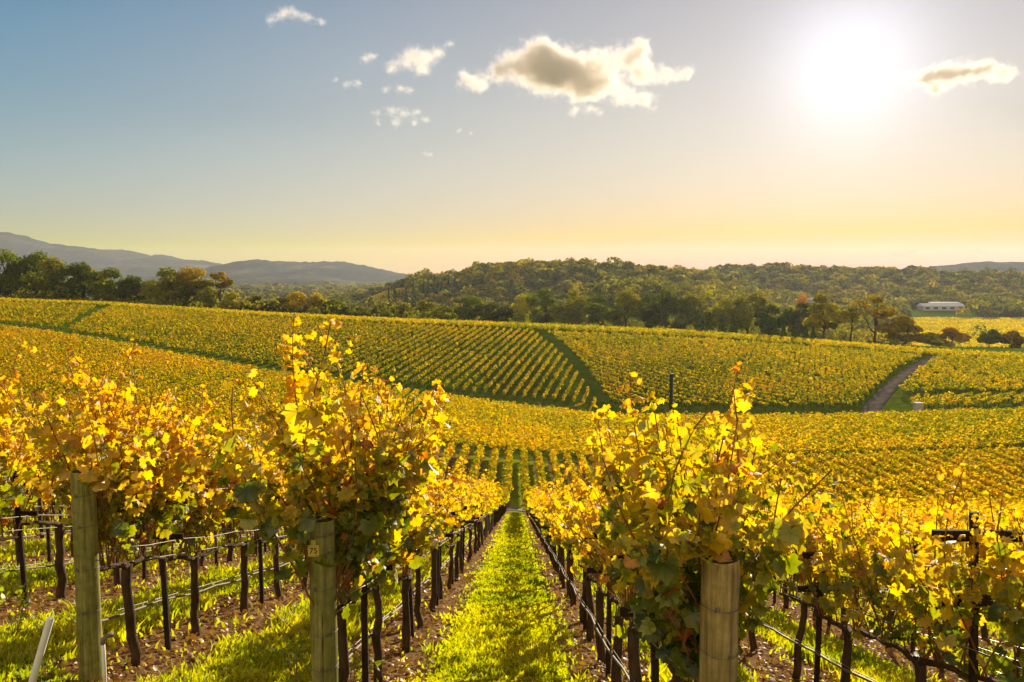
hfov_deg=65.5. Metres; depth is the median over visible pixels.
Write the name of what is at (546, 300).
oak tree
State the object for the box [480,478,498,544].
grapevine
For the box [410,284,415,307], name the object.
conifer tree
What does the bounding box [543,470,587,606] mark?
grapevine
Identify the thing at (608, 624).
trellis stake
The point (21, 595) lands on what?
weed plant
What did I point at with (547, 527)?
trellis stake
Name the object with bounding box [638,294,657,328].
oak tree
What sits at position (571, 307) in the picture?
oak tree
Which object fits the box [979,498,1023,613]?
grapevine
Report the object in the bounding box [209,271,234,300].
airy tree
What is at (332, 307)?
bushy tree
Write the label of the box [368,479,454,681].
grapevine
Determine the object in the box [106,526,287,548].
trellis wire
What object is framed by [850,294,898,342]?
airy tree
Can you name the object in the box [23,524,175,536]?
irrigation hose
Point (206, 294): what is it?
oak tree
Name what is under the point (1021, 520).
grapevine
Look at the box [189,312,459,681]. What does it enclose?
grapevine
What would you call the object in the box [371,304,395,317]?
bushy tree
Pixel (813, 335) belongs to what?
fir tree
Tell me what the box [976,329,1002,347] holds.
bushy tree
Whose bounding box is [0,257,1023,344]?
woodland
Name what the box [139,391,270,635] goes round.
grapevine
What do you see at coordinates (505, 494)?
vineyard
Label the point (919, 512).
grapevine
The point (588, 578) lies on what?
grapevine
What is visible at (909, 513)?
grapevine
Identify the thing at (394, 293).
conifer tree
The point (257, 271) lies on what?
mountain
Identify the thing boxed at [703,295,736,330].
oak tree
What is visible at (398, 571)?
trellis wire
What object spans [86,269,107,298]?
oak tree
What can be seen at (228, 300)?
bushy tree
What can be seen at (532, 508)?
grapevine
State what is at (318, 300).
oak tree
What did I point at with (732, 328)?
fir tree
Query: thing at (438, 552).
trellis stake
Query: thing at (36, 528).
trellis wire
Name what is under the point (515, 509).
gravel road
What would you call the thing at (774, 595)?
trellis stake
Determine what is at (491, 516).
grapevine
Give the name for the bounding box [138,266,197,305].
oak tree
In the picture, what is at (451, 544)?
grapevine
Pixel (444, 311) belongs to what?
bushy tree
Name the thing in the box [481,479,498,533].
grapevine
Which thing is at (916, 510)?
grapevine
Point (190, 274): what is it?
oak tree
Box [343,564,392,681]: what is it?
trellis stake
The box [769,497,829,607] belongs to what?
grapevine
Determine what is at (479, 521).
grapevine
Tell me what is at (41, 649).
plastic pipe
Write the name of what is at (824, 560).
grapevine
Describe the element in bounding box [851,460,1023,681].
grapevine
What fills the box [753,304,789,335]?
bushy tree
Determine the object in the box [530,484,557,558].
grapevine
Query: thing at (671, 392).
steel pole
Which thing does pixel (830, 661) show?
irrigation hose
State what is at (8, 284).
oak tree
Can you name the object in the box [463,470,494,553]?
grapevine
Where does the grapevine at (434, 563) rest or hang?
on the ground at (898, 400)
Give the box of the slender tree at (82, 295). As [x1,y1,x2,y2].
[77,261,87,304]
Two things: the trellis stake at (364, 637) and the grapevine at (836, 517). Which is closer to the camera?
the trellis stake at (364, 637)
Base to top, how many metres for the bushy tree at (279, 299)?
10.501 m
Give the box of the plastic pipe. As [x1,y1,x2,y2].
[28,616,53,681]
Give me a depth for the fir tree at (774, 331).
281.42 m
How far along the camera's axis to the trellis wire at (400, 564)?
6.43 m
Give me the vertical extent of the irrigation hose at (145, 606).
21.660 m
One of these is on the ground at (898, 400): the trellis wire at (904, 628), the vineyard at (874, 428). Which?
the vineyard at (874, 428)
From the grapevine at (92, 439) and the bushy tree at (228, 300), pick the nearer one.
the grapevine at (92, 439)
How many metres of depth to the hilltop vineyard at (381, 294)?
925.75 m
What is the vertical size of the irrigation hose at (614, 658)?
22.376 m
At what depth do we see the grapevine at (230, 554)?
15.63 m
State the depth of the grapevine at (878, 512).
21.58 m
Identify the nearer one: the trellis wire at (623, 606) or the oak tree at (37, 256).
the trellis wire at (623, 606)
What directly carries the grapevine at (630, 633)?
on the ground at (898, 400)
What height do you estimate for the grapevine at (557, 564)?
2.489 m
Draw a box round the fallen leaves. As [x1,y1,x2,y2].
[0,502,1013,681]
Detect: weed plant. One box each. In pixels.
[0,566,36,634]
[279,639,304,681]
[284,630,310,681]
[348,638,384,681]
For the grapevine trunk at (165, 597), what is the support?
on the ground at (898, 400)
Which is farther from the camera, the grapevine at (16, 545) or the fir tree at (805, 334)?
the fir tree at (805, 334)
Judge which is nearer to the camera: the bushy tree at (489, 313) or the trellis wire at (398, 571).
the trellis wire at (398, 571)
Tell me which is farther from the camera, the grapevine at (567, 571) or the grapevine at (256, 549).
the grapevine at (256, 549)
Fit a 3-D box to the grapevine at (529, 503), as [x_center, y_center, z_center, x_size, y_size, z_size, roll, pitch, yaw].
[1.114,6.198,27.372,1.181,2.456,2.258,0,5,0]
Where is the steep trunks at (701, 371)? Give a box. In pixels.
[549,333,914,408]
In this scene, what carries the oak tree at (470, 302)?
on the ground at (898, 400)
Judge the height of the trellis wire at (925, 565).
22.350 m
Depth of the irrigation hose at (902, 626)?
11.67 m
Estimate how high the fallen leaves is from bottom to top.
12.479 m
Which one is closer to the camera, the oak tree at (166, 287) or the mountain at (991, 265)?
the oak tree at (166, 287)
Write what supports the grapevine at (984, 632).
on the ground at (898, 400)
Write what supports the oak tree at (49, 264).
on the ground at (898, 400)
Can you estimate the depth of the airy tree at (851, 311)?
311.04 m
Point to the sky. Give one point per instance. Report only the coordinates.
(398, 136)
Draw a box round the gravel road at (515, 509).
[506,507,525,511]
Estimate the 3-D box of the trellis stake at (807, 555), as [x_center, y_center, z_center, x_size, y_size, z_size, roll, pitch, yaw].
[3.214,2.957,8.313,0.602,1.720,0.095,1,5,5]
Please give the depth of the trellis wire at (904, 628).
6.14 m
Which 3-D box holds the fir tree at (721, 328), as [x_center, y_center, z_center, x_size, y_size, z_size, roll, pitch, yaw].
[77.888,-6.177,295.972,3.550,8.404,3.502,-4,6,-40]
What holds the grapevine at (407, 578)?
on the ground at (898, 400)
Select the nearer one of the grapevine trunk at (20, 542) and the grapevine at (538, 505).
the grapevine trunk at (20, 542)
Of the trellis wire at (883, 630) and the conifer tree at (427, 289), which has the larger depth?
the conifer tree at (427, 289)
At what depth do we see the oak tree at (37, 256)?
357.29 m
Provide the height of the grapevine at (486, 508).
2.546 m
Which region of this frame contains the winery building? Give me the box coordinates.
[916,302,964,310]
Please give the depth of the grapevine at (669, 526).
3.91 m
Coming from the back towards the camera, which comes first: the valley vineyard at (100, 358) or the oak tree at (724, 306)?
the oak tree at (724, 306)
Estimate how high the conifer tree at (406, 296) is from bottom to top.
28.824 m
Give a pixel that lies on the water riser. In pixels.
(104, 638)
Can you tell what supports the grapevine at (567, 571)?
on the ground at (898, 400)
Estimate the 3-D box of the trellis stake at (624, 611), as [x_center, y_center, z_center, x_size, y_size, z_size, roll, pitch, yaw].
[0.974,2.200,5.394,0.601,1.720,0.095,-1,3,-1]
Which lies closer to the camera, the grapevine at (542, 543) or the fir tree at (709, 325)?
the grapevine at (542, 543)
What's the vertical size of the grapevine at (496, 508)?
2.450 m
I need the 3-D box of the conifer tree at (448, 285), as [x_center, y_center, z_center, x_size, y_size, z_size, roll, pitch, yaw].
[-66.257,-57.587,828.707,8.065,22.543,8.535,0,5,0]
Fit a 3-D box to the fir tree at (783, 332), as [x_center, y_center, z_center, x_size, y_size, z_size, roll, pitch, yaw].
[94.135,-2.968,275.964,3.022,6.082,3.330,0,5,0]
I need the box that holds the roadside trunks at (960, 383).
[902,359,1020,394]
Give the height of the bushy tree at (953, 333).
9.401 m
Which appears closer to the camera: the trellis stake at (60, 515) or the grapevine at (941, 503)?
the trellis stake at (60, 515)
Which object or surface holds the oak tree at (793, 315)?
on the ground at (898, 400)
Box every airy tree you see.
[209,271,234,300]
[842,306,860,340]
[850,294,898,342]
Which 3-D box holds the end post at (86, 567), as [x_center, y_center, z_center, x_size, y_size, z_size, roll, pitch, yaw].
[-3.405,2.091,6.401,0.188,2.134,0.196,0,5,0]
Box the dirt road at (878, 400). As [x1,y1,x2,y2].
[860,353,949,416]
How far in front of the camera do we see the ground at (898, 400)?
183.57 m
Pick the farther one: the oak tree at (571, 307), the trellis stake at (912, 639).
the oak tree at (571, 307)
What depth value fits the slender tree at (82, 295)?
357.68 m
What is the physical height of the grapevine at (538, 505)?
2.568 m
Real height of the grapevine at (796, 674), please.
2.653 m
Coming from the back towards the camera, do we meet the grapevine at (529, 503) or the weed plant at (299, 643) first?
the grapevine at (529, 503)
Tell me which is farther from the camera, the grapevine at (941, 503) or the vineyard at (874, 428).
the vineyard at (874, 428)
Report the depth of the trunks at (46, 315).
230.99 m
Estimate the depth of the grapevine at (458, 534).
15.80 m
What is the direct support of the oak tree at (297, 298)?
on the ground at (898, 400)
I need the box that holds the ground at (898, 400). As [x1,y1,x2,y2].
[0,270,1023,681]
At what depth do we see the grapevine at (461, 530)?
17.35 m
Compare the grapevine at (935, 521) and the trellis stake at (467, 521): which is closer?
the grapevine at (935, 521)
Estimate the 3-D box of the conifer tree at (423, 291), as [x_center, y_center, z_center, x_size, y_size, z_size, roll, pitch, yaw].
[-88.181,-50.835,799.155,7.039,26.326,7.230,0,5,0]
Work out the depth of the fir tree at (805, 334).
271.43 m
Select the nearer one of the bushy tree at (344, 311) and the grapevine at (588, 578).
the grapevine at (588, 578)
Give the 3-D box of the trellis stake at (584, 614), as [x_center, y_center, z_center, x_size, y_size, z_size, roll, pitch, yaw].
[1.036,3.322,11.165,0.602,1.720,0.095,1,4,4]
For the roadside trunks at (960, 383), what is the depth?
191.70 m
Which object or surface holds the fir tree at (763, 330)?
on the ground at (898, 400)
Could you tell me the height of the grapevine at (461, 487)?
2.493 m
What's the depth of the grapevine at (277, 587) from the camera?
11.41 m
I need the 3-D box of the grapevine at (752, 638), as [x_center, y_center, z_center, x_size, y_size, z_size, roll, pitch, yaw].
[3.312,2.994,10.512,1.257,2.463,2.873,0,5,0]
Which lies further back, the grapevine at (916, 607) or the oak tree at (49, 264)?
the oak tree at (49, 264)
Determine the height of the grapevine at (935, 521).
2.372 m
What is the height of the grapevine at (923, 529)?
2.351 m
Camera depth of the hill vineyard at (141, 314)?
228.62 m
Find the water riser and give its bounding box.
[100,632,113,681]
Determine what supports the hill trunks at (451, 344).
on the ground at (898, 400)
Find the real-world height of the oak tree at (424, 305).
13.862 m
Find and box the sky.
[0,0,1023,273]
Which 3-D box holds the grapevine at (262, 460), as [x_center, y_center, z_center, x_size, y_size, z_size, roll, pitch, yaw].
[-3.405,2.332,10.082,0.928,2.385,1.817,0,5,0]
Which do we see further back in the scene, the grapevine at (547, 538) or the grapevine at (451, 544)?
the grapevine at (547, 538)
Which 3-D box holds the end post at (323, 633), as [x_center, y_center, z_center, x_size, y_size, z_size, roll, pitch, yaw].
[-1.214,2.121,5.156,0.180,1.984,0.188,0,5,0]
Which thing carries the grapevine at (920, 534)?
on the ground at (898, 400)
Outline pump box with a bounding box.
[912,402,923,412]
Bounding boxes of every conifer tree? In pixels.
[387,288,390,305]
[392,283,396,305]
[404,286,407,303]
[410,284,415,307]
[422,277,425,293]
[425,282,429,293]
[432,276,437,293]
[446,275,451,294]
[452,274,456,287]
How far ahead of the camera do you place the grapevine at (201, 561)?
14.18 m
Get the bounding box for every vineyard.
[0,297,1023,358]
[0,300,95,327]
[0,324,1023,498]
[62,443,1023,531]
[68,303,596,402]
[355,287,404,301]
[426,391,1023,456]
[548,329,921,406]
[899,353,1023,392]
[906,317,1023,347]
[910,390,1023,405]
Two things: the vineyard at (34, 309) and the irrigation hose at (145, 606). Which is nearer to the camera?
the irrigation hose at (145, 606)
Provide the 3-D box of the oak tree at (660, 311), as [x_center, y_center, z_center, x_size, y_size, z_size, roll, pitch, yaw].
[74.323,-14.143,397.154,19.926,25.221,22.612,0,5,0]
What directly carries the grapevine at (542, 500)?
on the ground at (898, 400)
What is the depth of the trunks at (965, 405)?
170.58 m
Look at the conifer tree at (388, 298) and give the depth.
689.57 m
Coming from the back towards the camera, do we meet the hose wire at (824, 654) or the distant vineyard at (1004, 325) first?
the distant vineyard at (1004, 325)
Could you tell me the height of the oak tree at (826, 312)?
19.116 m
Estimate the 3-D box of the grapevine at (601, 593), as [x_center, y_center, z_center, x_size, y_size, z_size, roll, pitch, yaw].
[1.013,2.527,8.981,0.889,2.441,2.027,-2,5,-24]
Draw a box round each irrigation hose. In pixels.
[0,530,283,572]
[7,515,68,518]
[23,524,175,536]
[102,559,303,621]
[338,528,483,669]
[528,513,629,681]
[764,625,873,681]
[779,584,1021,669]
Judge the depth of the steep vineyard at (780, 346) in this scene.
219.91 m
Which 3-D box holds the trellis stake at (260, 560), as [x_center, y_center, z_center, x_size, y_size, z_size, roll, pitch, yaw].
[-3.379,2.833,10.667,0.601,1.720,0.095,0,5,3]
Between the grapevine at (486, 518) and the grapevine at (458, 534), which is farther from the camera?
the grapevine at (486, 518)
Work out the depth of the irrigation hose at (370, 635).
8.28 m
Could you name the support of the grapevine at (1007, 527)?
on the ground at (898, 400)
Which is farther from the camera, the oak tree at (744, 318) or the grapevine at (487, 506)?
the oak tree at (744, 318)
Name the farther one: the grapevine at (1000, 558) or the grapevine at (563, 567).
the grapevine at (563, 567)
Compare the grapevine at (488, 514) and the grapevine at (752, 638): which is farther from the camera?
the grapevine at (488, 514)
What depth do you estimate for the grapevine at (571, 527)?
7.63 m
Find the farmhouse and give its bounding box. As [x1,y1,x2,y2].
[807,298,818,315]
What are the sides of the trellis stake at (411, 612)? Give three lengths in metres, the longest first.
1.720 x 0.601 x 0.095 m
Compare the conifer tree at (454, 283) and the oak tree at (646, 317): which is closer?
the oak tree at (646, 317)
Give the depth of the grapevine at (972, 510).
28.68 m
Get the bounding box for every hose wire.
[2,529,278,568]
[101,556,304,614]
[338,525,484,660]
[529,514,634,681]
[754,618,876,681]
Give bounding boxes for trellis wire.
[0,526,71,531]
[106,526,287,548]
[129,535,286,561]
[337,514,487,611]
[350,510,491,592]
[554,534,680,668]
[774,590,1001,673]
[777,584,1023,669]
[778,576,1020,647]
[808,544,1004,578]
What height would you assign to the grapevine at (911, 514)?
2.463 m
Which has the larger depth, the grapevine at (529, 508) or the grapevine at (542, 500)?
the grapevine at (529, 508)
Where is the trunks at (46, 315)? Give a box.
[3,306,94,329]
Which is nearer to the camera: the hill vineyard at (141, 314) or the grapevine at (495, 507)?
the grapevine at (495, 507)
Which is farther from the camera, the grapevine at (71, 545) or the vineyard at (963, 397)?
the vineyard at (963, 397)
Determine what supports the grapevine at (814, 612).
on the ground at (898, 400)
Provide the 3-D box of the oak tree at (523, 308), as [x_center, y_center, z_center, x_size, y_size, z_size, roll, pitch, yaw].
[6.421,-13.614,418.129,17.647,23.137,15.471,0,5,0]
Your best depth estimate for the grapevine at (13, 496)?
8.45 m
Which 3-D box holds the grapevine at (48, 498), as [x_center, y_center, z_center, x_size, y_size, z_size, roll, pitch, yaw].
[-5.440,2.024,10.027,1.389,2.539,1.839,2,5,24]
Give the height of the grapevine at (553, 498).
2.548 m
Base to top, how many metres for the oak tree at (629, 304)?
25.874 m
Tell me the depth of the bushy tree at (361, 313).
340.07 m
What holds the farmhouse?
on the ground at (898, 400)
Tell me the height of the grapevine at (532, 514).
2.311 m
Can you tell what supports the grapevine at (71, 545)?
on the ground at (898, 400)
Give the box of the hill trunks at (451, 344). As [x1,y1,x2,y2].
[74,310,593,407]
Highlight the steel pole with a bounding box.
[669,373,673,419]
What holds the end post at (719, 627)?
on the ground at (898, 400)
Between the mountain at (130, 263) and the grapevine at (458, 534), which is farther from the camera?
the mountain at (130, 263)
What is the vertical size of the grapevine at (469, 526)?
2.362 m
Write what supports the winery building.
on the ground at (898, 400)
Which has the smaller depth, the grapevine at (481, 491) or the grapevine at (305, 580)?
the grapevine at (305, 580)
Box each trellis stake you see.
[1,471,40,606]
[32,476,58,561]
[58,493,61,521]
[128,509,146,580]
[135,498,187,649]
[212,515,217,565]
[258,496,279,603]
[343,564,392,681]
[409,514,428,637]
[436,511,457,604]
[447,506,466,584]
[462,505,477,568]
[544,512,555,570]
[569,549,591,629]
[582,533,611,676]
[610,555,658,681]
[773,575,775,603]
[793,552,838,681]
[910,544,918,652]
[931,511,1022,681]
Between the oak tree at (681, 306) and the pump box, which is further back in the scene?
the oak tree at (681, 306)
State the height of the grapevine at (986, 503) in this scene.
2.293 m
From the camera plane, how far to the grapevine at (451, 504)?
10.11 m
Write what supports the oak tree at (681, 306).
on the ground at (898, 400)
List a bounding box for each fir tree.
[693,310,701,331]
[704,310,713,331]
[717,313,725,331]
[728,315,736,332]
[760,315,767,336]
[771,316,777,335]
[780,324,786,335]
[791,322,798,337]
[801,325,808,337]
[810,326,815,338]
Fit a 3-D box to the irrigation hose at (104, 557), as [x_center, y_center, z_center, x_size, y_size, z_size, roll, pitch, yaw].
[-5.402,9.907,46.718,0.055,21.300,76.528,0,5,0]
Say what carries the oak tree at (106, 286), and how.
on the ground at (898, 400)
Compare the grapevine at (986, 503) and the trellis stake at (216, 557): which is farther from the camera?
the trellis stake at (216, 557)
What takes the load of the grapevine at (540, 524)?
on the ground at (898, 400)
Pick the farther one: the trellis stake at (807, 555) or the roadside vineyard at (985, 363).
the roadside vineyard at (985, 363)
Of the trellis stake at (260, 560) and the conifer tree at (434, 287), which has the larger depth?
the conifer tree at (434, 287)
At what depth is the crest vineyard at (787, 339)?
277.25 m
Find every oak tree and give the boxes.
[0,248,44,296]
[2,250,68,294]
[29,255,73,299]
[43,262,102,299]
[86,267,138,301]
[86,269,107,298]
[118,276,155,302]
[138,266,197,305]
[174,266,208,310]
[190,279,223,311]
[281,291,316,313]
[306,293,327,317]
[390,302,410,320]
[411,300,435,321]
[452,295,485,323]
[509,293,540,325]
[526,287,564,326]
[549,289,589,325]
[584,294,617,327]
[604,287,645,327]
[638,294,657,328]
[641,288,680,328]
[674,296,699,329]
[682,291,718,330]
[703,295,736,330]
[726,289,770,333]
[777,301,819,336]
[795,293,809,319]
[802,293,851,338]
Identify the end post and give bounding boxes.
[70,469,102,681]
[308,516,338,681]
[698,553,740,681]
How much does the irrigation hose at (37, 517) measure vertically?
20.589 m
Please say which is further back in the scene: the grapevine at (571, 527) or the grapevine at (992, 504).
the grapevine at (992, 504)
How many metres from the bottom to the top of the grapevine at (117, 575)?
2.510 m
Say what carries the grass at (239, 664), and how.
on the ground at (898, 400)
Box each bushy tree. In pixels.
[217,292,254,313]
[245,296,274,314]
[263,297,289,314]
[320,299,344,318]
[335,306,354,315]
[355,307,370,319]
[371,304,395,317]
[434,305,457,319]
[466,302,514,321]
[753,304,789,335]
[875,315,924,344]
[919,332,944,346]
[936,326,971,346]
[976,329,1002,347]
[999,330,1023,348]
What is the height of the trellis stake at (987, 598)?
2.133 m
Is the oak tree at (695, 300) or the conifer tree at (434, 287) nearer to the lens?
the oak tree at (695, 300)
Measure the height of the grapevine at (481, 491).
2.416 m
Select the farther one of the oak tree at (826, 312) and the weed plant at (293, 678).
the oak tree at (826, 312)
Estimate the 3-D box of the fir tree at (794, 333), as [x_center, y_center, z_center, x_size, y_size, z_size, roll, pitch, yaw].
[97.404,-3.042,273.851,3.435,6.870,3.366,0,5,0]
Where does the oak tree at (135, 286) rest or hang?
on the ground at (898, 400)
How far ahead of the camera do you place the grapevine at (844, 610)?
12.89 m
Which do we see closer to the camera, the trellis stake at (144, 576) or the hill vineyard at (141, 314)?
the trellis stake at (144, 576)
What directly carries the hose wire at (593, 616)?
attached to the end post at (719, 627)
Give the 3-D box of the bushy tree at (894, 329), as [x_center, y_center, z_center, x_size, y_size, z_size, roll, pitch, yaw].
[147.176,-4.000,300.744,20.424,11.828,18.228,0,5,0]
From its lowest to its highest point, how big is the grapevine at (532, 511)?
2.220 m
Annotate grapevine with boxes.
[0,338,257,666]
[0,341,68,540]
[9,443,76,564]
[10,412,125,599]
[21,434,64,537]
[25,453,78,556]
[72,423,128,586]
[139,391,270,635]
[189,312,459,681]
[199,445,236,568]
[211,430,287,613]
[217,448,266,560]
[253,449,270,555]
[260,450,292,598]
[266,457,308,588]
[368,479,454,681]
[394,455,443,652]
[414,466,472,627]
[421,451,469,611]
[436,456,465,598]
[440,475,471,588]
[444,466,478,572]
[445,463,477,580]
[460,474,486,557]
[462,472,490,565]
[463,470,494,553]
[466,469,486,561]
[472,478,496,550]
[477,479,497,547]
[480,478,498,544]
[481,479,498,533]
[481,479,499,539]
[482,490,498,534]
[484,486,496,539]
[485,482,493,537]
[489,482,503,532]
[490,485,497,530]
[492,490,501,527]
[521,488,540,534]
[522,492,540,531]
[524,489,540,537]
[526,486,560,551]
[527,490,541,540]
[528,485,559,548]
[529,481,566,573]
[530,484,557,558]
[530,488,559,563]
[531,477,592,622]
[531,480,569,554]
[532,492,543,546]
[535,461,606,663]
[536,480,569,568]
[536,481,576,597]
[536,483,570,587]
[541,473,573,580]
[541,477,602,640]
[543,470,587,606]
[548,462,632,681]
[574,362,856,681]
[585,411,720,681]
[740,484,810,651]
[743,463,834,678]
[768,473,955,681]
[768,498,860,619]
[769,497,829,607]
[822,456,1020,681]
[825,505,900,632]
[830,498,862,527]
[833,489,929,649]
[850,499,906,602]
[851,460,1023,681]
[852,494,904,524]
[856,488,926,575]
[872,485,984,672]
[878,496,934,521]
[884,501,965,530]
[907,499,937,569]
[913,503,960,572]
[933,491,1022,639]
[934,501,983,526]
[951,511,1023,677]
[956,502,984,516]
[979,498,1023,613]
[983,502,1023,523]
[984,501,1023,547]
[1005,494,1023,522]
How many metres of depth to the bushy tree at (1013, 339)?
334.75 m
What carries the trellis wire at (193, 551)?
attached to the end post at (86, 567)
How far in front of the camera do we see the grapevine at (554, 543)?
11.94 m
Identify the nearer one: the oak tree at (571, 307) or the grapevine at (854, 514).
the grapevine at (854, 514)
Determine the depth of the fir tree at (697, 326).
299.27 m
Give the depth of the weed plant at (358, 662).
6.88 m
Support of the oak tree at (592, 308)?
on the ground at (898, 400)
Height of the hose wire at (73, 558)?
21.280 m
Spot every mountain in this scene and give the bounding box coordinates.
[0,232,221,281]
[112,259,414,284]
[926,261,1023,272]
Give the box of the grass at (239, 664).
[0,491,1020,681]
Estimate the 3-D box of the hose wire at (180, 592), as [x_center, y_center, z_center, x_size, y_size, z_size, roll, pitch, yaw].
[-3.196,9.936,46.064,0.024,21.635,77.800,0,5,0]
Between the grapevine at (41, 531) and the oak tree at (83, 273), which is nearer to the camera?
the grapevine at (41, 531)
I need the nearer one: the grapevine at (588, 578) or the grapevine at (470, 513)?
the grapevine at (588, 578)
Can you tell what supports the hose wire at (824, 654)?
attached to the vineyard at (505, 494)
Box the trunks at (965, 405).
[924,395,1020,409]
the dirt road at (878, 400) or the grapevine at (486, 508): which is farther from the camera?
the dirt road at (878, 400)
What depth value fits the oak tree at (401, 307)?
360.94 m
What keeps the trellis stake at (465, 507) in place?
on the ground at (898, 400)
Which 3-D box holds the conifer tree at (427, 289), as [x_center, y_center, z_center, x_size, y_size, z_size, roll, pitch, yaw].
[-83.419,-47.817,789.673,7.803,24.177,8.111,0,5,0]
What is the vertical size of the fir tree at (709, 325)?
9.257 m
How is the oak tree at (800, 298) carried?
on the ground at (898, 400)
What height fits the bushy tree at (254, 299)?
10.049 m
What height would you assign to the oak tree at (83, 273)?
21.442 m
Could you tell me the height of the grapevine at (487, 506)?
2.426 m
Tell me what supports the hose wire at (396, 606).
attached to the end post at (323, 633)
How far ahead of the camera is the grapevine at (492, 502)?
30.37 m
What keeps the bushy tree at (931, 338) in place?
on the ground at (898, 400)

